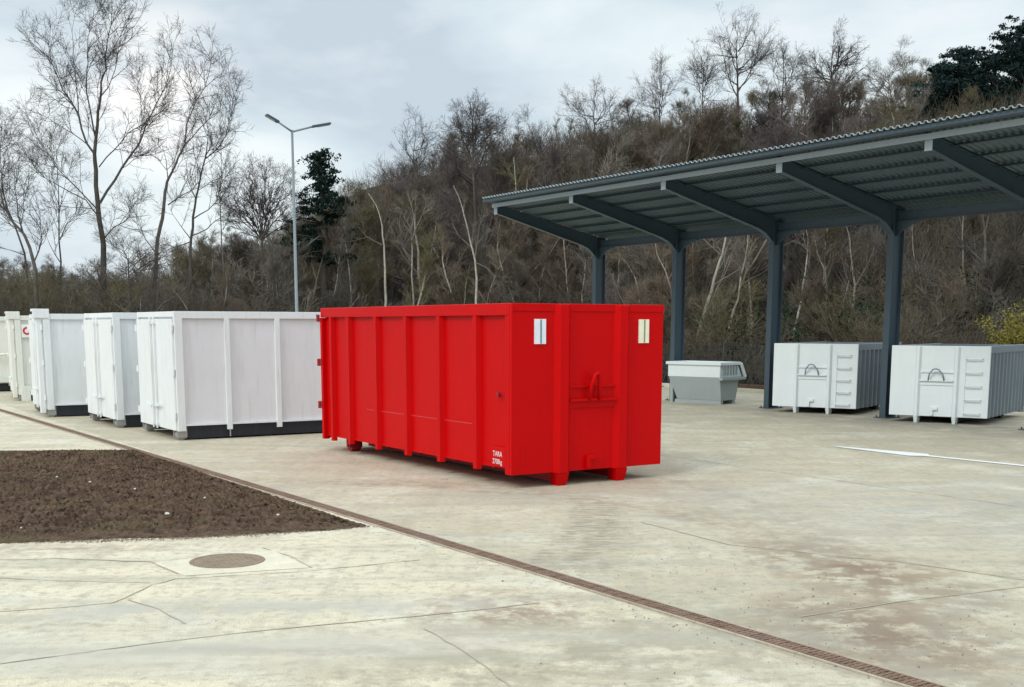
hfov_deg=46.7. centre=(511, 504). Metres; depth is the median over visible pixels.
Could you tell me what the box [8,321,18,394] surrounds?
door
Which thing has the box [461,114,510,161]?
bare tree
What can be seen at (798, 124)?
bare tree
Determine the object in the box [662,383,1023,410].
kerb
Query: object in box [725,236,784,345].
pale tree
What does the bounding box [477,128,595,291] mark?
bare tree
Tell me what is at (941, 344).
rear door
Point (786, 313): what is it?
ground ivy
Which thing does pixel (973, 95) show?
bare tree
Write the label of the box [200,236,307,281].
shrub
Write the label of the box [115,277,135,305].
slender tree
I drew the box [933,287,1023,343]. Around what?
shrub
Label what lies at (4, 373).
closed container
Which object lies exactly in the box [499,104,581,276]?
bare tree
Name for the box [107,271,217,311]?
shrub
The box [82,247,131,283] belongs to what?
bare tree
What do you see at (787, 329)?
shrub
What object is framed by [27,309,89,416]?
closed container
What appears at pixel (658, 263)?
bare tree
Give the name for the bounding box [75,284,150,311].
shrub
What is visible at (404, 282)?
shrub
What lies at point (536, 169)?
slender tree
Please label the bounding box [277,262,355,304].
bare tree
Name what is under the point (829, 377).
roll off container
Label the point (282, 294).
shrub
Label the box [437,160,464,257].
slender tree
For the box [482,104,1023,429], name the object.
canopy
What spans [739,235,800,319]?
bare tree
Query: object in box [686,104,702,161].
pale tree
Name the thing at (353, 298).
slender tree
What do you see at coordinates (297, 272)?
bare tree
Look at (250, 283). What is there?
shrub
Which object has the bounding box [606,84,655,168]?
bare tree
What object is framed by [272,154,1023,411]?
ground
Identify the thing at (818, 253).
slender tree
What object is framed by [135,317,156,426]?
door
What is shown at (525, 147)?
bare tree
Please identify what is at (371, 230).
slender tree
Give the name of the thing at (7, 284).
bare tree
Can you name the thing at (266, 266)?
slender tree
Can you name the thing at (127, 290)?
shrub
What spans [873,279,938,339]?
shrub
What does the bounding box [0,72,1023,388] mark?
undergrowth
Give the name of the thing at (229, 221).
forked bare tree
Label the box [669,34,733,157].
skyline tree
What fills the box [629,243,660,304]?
slender tree
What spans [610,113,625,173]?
slender tree
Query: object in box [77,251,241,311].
shrub
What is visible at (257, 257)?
slender tree
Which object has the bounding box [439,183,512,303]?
pale tree
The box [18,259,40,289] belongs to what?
bare tree
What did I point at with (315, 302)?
shrub
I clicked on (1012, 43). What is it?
pine tree
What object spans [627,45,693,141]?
skyline tree
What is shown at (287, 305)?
shrub
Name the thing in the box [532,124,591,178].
bare tree
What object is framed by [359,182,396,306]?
slender tree
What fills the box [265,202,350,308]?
bare tree
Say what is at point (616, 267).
slender tree
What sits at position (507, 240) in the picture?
slender tree
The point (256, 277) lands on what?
bare tree
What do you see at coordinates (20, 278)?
shrub
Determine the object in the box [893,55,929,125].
bare tree
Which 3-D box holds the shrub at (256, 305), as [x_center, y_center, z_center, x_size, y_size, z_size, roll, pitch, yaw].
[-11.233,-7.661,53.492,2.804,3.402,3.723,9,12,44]
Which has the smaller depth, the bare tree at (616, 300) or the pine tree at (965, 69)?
the bare tree at (616, 300)
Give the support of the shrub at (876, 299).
on the ground at (745, 381)
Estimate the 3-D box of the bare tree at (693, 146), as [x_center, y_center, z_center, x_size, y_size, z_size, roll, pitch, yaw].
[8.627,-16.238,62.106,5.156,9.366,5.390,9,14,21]
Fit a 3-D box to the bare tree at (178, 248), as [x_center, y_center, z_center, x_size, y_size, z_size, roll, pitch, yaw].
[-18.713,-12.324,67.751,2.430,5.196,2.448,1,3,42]
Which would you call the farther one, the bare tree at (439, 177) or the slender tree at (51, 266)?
the bare tree at (439, 177)
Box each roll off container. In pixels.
[316,303,663,485]
[772,342,901,413]
[889,343,1023,423]
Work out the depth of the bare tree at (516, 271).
58.48 m
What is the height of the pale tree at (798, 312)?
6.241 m
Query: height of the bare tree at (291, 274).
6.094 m
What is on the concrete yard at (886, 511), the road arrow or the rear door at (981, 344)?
the road arrow
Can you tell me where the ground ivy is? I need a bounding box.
[51,244,1023,379]
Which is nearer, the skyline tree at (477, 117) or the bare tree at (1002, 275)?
the bare tree at (1002, 275)
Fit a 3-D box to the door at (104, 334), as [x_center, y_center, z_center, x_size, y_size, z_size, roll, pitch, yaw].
[-8.491,-2.836,24.819,0.153,2.100,1.231,-5,10,-32]
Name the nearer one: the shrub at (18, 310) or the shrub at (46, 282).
the shrub at (18, 310)
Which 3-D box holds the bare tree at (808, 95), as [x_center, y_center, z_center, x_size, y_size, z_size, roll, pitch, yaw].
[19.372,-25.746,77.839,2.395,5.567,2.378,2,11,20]
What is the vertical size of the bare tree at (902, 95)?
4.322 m
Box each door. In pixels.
[6,319,12,392]
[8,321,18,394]
[27,318,39,406]
[32,318,47,408]
[82,318,99,415]
[95,318,116,418]
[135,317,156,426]
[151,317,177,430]
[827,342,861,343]
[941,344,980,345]
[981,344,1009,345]
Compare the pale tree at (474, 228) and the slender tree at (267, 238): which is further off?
the slender tree at (267, 238)
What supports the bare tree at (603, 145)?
on the ground at (745, 381)
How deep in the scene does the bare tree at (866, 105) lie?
75.07 m
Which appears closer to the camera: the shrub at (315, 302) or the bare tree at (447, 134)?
the shrub at (315, 302)
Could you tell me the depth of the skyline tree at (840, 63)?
68.81 m
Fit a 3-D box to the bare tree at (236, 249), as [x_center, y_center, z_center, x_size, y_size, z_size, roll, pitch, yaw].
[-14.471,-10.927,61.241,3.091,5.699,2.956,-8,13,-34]
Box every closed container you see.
[0,317,10,390]
[4,311,32,400]
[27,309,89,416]
[82,313,142,427]
[135,311,324,439]
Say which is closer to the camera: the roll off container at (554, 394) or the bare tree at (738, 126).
the roll off container at (554, 394)
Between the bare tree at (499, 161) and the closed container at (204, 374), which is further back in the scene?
the bare tree at (499, 161)
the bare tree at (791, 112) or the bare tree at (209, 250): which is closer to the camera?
the bare tree at (209, 250)
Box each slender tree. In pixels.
[20,121,105,292]
[41,253,61,304]
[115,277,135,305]
[130,264,150,312]
[188,229,209,284]
[194,85,252,299]
[197,224,220,283]
[209,258,228,306]
[252,238,267,279]
[253,238,280,311]
[264,221,272,259]
[264,238,287,311]
[274,235,288,293]
[318,217,355,310]
[329,194,371,307]
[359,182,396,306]
[361,203,388,259]
[364,219,396,305]
[366,189,378,208]
[369,169,397,304]
[388,184,448,304]
[399,225,450,305]
[427,147,437,172]
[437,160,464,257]
[449,265,474,303]
[458,141,471,215]
[489,156,536,301]
[490,223,520,277]
[493,247,516,302]
[498,241,519,302]
[518,136,541,188]
[523,162,557,263]
[544,171,571,283]
[552,116,560,152]
[553,158,577,241]
[554,172,571,242]
[565,116,573,143]
[565,232,592,303]
[570,149,595,289]
[574,170,631,303]
[605,246,630,303]
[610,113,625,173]
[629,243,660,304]
[641,151,679,303]
[647,100,660,133]
[675,126,707,162]
[690,96,700,132]
[724,136,771,316]
[728,235,766,344]
[791,226,853,338]
[799,97,826,142]
[810,229,841,272]
[811,229,842,287]
[817,225,866,323]
[823,91,868,138]
[825,76,842,135]
[840,110,879,253]
[853,71,865,132]
[855,79,865,131]
[867,83,882,109]
[868,226,904,296]
[903,83,915,120]
[946,95,998,270]
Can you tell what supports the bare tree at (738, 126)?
on the ground at (745, 381)
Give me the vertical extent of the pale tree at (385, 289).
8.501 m
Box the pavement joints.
[0,398,1023,686]
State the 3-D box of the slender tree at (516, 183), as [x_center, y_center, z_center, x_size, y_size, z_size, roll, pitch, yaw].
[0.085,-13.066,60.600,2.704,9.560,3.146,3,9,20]
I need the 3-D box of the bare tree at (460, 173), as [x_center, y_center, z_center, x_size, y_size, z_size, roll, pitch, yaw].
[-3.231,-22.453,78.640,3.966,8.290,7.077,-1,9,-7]
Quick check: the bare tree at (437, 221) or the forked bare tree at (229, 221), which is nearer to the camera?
the forked bare tree at (229, 221)
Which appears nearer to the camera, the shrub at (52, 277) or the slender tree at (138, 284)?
the slender tree at (138, 284)
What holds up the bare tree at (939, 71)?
on the ground at (745, 381)
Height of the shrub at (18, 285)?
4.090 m
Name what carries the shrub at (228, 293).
on the ground at (745, 381)
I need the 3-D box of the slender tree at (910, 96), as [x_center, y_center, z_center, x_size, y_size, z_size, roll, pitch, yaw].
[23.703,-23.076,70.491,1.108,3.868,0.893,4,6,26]
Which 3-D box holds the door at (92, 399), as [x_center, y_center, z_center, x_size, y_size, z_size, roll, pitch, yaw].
[-9.158,-2.996,25.870,0.153,2.100,1.231,-5,10,-32]
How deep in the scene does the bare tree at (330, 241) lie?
58.35 m
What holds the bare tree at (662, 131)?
on the ground at (745, 381)
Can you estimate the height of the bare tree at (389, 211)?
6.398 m
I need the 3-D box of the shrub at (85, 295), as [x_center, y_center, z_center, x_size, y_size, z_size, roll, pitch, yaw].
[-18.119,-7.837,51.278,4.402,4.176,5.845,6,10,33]
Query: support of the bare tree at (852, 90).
on the ground at (745, 381)
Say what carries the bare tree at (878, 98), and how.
on the ground at (745, 381)
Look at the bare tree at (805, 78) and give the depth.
56.26 m
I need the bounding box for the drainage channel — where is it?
[0,409,949,686]
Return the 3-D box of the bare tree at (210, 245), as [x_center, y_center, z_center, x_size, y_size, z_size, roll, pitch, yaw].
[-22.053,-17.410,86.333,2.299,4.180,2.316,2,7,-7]
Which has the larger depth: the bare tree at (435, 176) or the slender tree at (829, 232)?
the bare tree at (435, 176)
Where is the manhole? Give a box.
[156,550,309,575]
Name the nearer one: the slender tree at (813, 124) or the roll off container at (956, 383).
the roll off container at (956, 383)
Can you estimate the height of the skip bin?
1.130 m
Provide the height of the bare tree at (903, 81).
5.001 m
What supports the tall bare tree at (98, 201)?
on the ground at (745, 381)
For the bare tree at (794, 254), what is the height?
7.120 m
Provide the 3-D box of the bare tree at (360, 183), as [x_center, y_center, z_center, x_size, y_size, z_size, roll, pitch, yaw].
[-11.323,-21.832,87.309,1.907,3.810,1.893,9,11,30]
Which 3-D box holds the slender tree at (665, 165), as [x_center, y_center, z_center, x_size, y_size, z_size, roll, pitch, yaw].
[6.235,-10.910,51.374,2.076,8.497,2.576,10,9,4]
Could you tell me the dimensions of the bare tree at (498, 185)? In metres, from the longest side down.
12.043 x 5.466 x 4.403 m
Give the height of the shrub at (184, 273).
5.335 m
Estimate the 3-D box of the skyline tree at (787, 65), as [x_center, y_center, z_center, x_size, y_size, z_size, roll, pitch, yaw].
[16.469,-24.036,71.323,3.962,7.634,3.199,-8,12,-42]
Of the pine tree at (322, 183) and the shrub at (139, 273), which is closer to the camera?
the pine tree at (322, 183)
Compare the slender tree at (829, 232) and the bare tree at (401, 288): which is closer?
the slender tree at (829, 232)
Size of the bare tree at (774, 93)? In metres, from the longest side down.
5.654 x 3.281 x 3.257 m
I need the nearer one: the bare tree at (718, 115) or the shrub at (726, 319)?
the shrub at (726, 319)
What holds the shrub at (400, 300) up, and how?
on the ground at (745, 381)
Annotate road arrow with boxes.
[835,446,1023,465]
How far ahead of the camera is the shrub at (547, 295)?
52.71 m
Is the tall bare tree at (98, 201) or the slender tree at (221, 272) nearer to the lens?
the tall bare tree at (98, 201)
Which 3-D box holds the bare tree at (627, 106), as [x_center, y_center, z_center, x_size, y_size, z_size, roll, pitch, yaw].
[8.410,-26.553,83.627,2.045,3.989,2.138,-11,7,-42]
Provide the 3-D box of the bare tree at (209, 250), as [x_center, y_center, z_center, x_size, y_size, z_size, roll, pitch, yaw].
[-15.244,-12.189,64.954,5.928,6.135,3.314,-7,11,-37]
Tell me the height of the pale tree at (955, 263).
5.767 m
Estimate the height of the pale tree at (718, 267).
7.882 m
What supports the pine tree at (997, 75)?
on the ground at (745, 381)
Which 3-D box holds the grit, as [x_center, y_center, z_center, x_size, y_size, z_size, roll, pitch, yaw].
[-1.441,-0.620,18.234,22.935,0.012,27.630,-5,10,-32]
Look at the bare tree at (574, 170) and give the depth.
69.82 m
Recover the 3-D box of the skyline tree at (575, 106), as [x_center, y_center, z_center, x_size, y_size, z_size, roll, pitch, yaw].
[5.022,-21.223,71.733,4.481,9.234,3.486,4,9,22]
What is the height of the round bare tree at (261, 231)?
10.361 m
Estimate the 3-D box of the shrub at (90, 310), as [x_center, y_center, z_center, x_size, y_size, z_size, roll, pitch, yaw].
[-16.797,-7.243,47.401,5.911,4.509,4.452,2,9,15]
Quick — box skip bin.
[666,360,746,404]
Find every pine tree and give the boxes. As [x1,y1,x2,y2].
[274,148,356,306]
[900,45,1012,121]
[936,49,1012,107]
[946,15,1023,111]
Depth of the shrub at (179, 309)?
52.84 m
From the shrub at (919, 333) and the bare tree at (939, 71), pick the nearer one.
the shrub at (919, 333)
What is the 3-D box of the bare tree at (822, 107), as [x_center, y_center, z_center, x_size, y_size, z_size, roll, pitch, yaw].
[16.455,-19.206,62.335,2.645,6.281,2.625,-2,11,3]
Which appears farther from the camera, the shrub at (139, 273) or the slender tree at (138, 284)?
the shrub at (139, 273)
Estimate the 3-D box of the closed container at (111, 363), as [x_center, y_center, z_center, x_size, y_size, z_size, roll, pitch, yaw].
[-6.303,-3.120,26.911,6.105,2.359,2.526,-5,10,-32]
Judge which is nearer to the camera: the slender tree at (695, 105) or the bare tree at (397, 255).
the bare tree at (397, 255)
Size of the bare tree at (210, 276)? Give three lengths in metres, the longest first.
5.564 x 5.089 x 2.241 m
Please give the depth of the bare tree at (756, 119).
61.48 m
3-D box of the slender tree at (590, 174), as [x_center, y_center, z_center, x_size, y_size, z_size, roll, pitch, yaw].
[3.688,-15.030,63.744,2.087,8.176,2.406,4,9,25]
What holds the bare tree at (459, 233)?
on the ground at (745, 381)
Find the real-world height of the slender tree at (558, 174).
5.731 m
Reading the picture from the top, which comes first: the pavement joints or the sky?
the sky
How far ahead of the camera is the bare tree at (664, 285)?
42.04 m
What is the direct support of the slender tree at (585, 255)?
on the ground at (745, 381)
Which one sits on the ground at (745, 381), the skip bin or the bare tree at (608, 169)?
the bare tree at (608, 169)
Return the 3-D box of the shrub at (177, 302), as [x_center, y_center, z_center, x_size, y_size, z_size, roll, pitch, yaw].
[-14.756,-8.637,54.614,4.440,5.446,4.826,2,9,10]
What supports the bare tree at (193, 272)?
on the ground at (745, 381)
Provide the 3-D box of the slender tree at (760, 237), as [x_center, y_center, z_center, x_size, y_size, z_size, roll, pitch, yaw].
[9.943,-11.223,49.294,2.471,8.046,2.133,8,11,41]
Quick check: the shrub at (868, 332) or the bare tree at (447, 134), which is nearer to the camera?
the shrub at (868, 332)
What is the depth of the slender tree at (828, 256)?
42.84 m
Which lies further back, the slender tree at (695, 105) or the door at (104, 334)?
the slender tree at (695, 105)
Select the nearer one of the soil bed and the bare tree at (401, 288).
the soil bed
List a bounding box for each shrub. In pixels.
[0,262,97,314]
[0,265,84,314]
[0,267,87,304]
[0,289,74,316]
[1,270,30,297]
[1,271,75,316]
[6,266,94,309]
[7,269,78,304]
[20,266,152,313]
[25,289,65,313]
[28,275,171,312]
[32,264,96,303]
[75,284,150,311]
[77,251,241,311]
[88,270,149,289]
[90,267,127,290]
[93,273,174,312]
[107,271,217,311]
[114,255,218,311]
[117,257,158,289]
[122,304,193,311]
[135,259,220,311]
[148,299,215,311]
[151,249,248,305]
[156,291,192,311]
[165,240,219,282]
[186,265,271,311]
[194,231,400,311]
[195,238,287,311]
[196,232,280,308]
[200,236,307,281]
[213,297,294,311]
[243,233,332,309]
[249,239,292,288]
[267,297,328,311]
[280,295,341,311]
[312,291,405,307]
[387,289,417,305]
[388,259,434,302]
[509,280,565,303]
[660,282,748,359]
[662,298,717,357]
[666,276,766,360]
[684,319,764,364]
[756,310,819,357]
[784,272,982,344]
[843,252,943,339]
[848,304,919,344]
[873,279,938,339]
[877,286,989,343]
[881,289,944,344]
[926,260,1015,343]
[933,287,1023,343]
[969,290,1022,343]
[973,300,1023,344]
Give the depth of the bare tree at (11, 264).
80.26 m
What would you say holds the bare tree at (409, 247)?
on the ground at (745, 381)
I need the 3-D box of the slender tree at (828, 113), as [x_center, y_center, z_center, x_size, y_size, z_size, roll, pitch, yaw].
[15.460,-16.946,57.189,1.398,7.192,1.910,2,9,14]
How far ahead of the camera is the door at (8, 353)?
34.84 m
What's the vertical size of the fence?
1.650 m
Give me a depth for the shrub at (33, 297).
47.23 m
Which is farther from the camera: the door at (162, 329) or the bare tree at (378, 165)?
the bare tree at (378, 165)
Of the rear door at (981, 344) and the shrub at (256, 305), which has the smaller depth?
the rear door at (981, 344)
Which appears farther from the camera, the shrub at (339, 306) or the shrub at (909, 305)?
the shrub at (339, 306)
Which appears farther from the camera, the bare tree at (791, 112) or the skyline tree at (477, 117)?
the bare tree at (791, 112)
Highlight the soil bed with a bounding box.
[0,449,365,543]
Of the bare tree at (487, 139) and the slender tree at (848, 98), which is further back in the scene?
the bare tree at (487, 139)
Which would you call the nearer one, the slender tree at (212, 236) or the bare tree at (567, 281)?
the bare tree at (567, 281)
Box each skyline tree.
[387,101,443,302]
[435,89,508,279]
[554,75,631,176]
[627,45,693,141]
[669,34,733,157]
[704,1,786,154]
[753,38,814,116]
[794,16,874,133]
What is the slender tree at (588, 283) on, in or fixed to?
on the ground at (745, 381)
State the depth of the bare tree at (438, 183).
68.86 m
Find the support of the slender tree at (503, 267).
on the ground at (745, 381)
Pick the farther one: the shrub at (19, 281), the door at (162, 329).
the shrub at (19, 281)
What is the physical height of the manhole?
0.017 m
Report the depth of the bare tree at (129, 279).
49.40 m
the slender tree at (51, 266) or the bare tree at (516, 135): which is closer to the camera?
the slender tree at (51, 266)
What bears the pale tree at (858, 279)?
on the ground at (745, 381)
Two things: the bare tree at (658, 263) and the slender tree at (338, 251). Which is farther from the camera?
the slender tree at (338, 251)
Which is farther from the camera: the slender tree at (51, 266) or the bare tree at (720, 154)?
the bare tree at (720, 154)
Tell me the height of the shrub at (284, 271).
6.622 m
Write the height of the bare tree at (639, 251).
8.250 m
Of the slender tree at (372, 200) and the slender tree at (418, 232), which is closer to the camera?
the slender tree at (418, 232)
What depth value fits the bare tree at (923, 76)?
72.53 m
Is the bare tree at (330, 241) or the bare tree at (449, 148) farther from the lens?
the bare tree at (449, 148)
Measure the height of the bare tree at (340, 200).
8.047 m
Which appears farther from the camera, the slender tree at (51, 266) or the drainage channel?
the slender tree at (51, 266)
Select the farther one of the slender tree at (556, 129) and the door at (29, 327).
the slender tree at (556, 129)
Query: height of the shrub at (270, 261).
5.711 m
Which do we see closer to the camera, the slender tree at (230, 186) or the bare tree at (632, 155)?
the slender tree at (230, 186)
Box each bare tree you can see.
[0,0,221,311]
[0,106,28,303]
[0,107,59,308]
[0,250,40,280]
[0,259,106,314]
[1,272,41,299]
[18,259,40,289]
[47,207,199,312]
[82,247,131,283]
[110,24,253,311]
[143,67,254,308]
[161,242,199,297]
[162,245,202,278]
[162,256,249,311]
[166,236,224,310]
[171,253,217,303]
[195,237,220,262]
[196,225,275,289]
[196,246,246,311]
[198,235,265,304]
[205,236,256,306]
[211,151,312,298]
[219,227,242,247]
[242,254,309,308]
[256,236,345,311]
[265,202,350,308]
[274,230,349,304]
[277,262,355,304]
[289,220,346,311]
[308,178,404,304]
[314,253,344,298]
[321,193,367,299]
[342,230,448,305]
[345,243,400,306]
[347,169,403,249]
[349,149,463,294]
[351,159,410,237]
[352,170,484,305]
[355,182,371,209]
[363,174,439,282]
[372,144,445,290]
[373,228,412,305]
[376,151,570,304]
[400,235,445,305]
[414,212,534,304]
[422,163,471,223]
[428,148,461,201]
[428,227,469,292]
[431,129,468,202]
[431,171,527,263]
[432,98,494,218]
[439,107,533,301]
[441,122,468,175]
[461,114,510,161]
[461,223,565,303]
[470,202,566,303]
[472,185,505,250]
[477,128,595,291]
[479,137,552,241]
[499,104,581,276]
[509,118,523,156]
[531,223,633,303]
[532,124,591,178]
[542,119,650,300]
[559,153,624,181]
[565,124,663,296]
[586,127,684,304]
[605,243,707,342]
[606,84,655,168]
[610,112,682,286]
[610,133,656,172]
[610,236,768,330]
[616,97,643,135]
[618,115,691,245]
[619,240,744,360]
[627,165,689,356]
[657,96,756,246]
[666,87,695,145]
[672,103,735,163]
[685,239,725,315]
[710,137,731,244]
[714,87,779,154]
[723,225,875,334]
[728,70,848,305]
[728,94,751,153]
[735,88,793,152]
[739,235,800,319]
[745,78,796,134]
[758,229,813,276]
[760,49,862,147]
[777,89,796,116]
[779,85,829,139]
[782,111,815,142]
[786,228,871,341]
[791,68,824,130]
[800,75,848,140]
[809,70,855,139]
[809,76,876,137]
[817,82,894,133]
[838,98,949,257]
[840,80,913,128]
[850,212,1023,341]
[851,34,925,122]
[853,92,895,129]
[861,81,933,129]
[864,68,935,131]
[882,72,909,122]
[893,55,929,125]
[906,58,933,103]
[906,59,953,120]
[936,83,1000,218]
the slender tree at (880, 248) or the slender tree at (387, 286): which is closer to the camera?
the slender tree at (880, 248)
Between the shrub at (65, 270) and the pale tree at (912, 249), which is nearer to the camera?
the pale tree at (912, 249)
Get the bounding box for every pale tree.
[336,182,400,305]
[391,183,437,305]
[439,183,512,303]
[611,111,644,262]
[685,236,756,360]
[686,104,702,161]
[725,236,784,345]
[785,229,824,342]
[787,225,887,341]
[903,223,934,319]
[942,216,1022,311]
[960,234,989,277]
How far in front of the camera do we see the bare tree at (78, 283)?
46.46 m
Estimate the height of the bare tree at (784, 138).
9.756 m
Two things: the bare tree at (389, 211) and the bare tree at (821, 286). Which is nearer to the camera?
the bare tree at (821, 286)
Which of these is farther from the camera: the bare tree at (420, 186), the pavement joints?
the bare tree at (420, 186)
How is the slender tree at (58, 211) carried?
on the ground at (745, 381)
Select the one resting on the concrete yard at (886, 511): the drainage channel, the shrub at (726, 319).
the drainage channel
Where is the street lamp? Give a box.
[265,114,330,311]
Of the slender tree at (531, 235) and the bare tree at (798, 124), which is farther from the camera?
the bare tree at (798, 124)
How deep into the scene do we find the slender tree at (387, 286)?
64.57 m
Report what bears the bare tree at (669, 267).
on the ground at (745, 381)
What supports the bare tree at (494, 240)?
on the ground at (745, 381)
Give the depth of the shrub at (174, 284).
57.28 m
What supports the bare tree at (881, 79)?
on the ground at (745, 381)
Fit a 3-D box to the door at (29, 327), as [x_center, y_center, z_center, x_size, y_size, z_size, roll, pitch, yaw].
[-11.606,-3.441,28.798,0.153,2.100,1.231,-5,10,-28]
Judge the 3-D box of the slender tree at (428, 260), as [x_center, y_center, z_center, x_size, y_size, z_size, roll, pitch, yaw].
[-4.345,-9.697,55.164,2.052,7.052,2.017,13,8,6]
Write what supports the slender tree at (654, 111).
on the ground at (745, 381)
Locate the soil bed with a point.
(40, 501)
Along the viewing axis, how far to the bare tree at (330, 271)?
63.56 m
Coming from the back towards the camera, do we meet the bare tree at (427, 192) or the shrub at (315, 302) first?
the bare tree at (427, 192)
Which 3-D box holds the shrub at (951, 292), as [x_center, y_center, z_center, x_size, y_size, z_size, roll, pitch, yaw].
[14.804,-6.095,37.730,2.377,3.468,4.116,8,12,43]
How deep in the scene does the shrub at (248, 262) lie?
64.91 m
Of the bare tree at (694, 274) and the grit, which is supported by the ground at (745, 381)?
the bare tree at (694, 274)
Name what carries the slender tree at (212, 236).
on the ground at (745, 381)
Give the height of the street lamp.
8.296 m
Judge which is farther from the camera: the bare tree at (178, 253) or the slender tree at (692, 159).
the bare tree at (178, 253)
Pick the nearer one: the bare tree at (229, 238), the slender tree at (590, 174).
the slender tree at (590, 174)
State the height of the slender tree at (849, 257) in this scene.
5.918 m
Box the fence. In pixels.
[662,343,764,387]
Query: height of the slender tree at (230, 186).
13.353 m
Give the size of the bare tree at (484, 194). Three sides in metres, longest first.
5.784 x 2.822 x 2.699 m
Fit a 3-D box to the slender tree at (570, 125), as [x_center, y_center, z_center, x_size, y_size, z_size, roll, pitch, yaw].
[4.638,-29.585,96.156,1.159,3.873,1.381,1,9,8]
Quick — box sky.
[0,0,1023,291]
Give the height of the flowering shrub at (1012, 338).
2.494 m
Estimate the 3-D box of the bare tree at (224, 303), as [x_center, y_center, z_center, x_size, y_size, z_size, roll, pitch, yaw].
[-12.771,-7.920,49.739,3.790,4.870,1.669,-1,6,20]
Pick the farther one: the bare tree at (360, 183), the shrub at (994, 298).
the bare tree at (360, 183)
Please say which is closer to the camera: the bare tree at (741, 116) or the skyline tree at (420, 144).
the skyline tree at (420, 144)
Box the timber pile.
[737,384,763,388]
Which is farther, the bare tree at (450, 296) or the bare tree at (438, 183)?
the bare tree at (438, 183)
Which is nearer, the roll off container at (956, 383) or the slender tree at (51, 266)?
the roll off container at (956, 383)
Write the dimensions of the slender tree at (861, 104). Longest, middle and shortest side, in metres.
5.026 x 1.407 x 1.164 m
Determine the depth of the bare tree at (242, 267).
62.42 m
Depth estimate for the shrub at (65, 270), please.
64.35 m
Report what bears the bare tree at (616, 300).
on the ground at (745, 381)
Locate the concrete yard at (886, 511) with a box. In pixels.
[0,387,1023,686]
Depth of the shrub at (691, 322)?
42.57 m
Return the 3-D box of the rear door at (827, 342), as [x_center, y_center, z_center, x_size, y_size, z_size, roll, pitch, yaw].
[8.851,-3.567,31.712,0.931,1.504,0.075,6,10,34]
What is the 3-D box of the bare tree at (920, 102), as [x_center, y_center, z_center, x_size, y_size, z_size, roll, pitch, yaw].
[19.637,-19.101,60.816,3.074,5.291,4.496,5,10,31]
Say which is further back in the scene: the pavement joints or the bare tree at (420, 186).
the bare tree at (420, 186)
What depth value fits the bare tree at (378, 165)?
77.50 m
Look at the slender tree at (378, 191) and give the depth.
65.09 m
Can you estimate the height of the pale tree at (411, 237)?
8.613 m
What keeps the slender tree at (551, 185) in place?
on the ground at (745, 381)
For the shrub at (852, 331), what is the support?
on the ground at (745, 381)
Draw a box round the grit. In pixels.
[8,424,1014,683]
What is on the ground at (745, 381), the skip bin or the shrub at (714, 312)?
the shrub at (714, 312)
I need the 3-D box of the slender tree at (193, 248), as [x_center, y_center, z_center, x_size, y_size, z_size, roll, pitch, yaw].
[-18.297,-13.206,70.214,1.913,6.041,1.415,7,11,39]
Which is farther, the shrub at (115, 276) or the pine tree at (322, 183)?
the shrub at (115, 276)
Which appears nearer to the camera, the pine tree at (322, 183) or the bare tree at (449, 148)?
the pine tree at (322, 183)
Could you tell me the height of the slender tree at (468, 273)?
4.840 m
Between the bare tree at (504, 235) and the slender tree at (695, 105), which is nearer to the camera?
the bare tree at (504, 235)
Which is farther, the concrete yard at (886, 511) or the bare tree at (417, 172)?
the bare tree at (417, 172)
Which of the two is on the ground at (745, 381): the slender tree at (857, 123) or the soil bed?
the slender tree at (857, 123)
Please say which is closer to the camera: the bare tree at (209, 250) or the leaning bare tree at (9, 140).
the leaning bare tree at (9, 140)
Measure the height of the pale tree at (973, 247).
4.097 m
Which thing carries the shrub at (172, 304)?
on the ground at (745, 381)
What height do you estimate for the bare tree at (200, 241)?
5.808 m
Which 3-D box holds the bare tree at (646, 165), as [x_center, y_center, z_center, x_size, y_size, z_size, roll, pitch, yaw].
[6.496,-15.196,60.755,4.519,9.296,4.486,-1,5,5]
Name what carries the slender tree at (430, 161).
on the ground at (745, 381)
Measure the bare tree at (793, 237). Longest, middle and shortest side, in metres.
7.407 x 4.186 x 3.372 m
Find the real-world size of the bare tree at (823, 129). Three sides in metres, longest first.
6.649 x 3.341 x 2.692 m
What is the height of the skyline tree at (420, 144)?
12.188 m
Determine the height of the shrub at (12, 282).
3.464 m
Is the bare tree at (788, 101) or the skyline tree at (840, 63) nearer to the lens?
the skyline tree at (840, 63)
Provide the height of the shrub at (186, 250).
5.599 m
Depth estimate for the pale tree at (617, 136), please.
59.85 m
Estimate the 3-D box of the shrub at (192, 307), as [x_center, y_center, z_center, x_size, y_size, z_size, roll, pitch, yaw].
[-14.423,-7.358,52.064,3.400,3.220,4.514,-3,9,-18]
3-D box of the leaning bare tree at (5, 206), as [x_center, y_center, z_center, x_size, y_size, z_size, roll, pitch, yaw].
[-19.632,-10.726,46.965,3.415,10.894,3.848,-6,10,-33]
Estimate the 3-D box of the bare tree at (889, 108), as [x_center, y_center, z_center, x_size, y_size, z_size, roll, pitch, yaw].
[15.578,-12.767,48.357,4.181,7.215,4.212,-15,19,-41]
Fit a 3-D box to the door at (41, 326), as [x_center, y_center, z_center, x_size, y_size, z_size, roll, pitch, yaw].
[-11.008,-3.275,27.707,0.153,2.100,1.231,-5,10,-28]
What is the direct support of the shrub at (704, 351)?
on the ground at (745, 381)
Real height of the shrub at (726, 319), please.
3.591 m
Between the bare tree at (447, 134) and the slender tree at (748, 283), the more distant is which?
the bare tree at (447, 134)
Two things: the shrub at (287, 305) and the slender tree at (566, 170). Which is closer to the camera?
the shrub at (287, 305)
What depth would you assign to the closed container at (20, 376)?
33.04 m

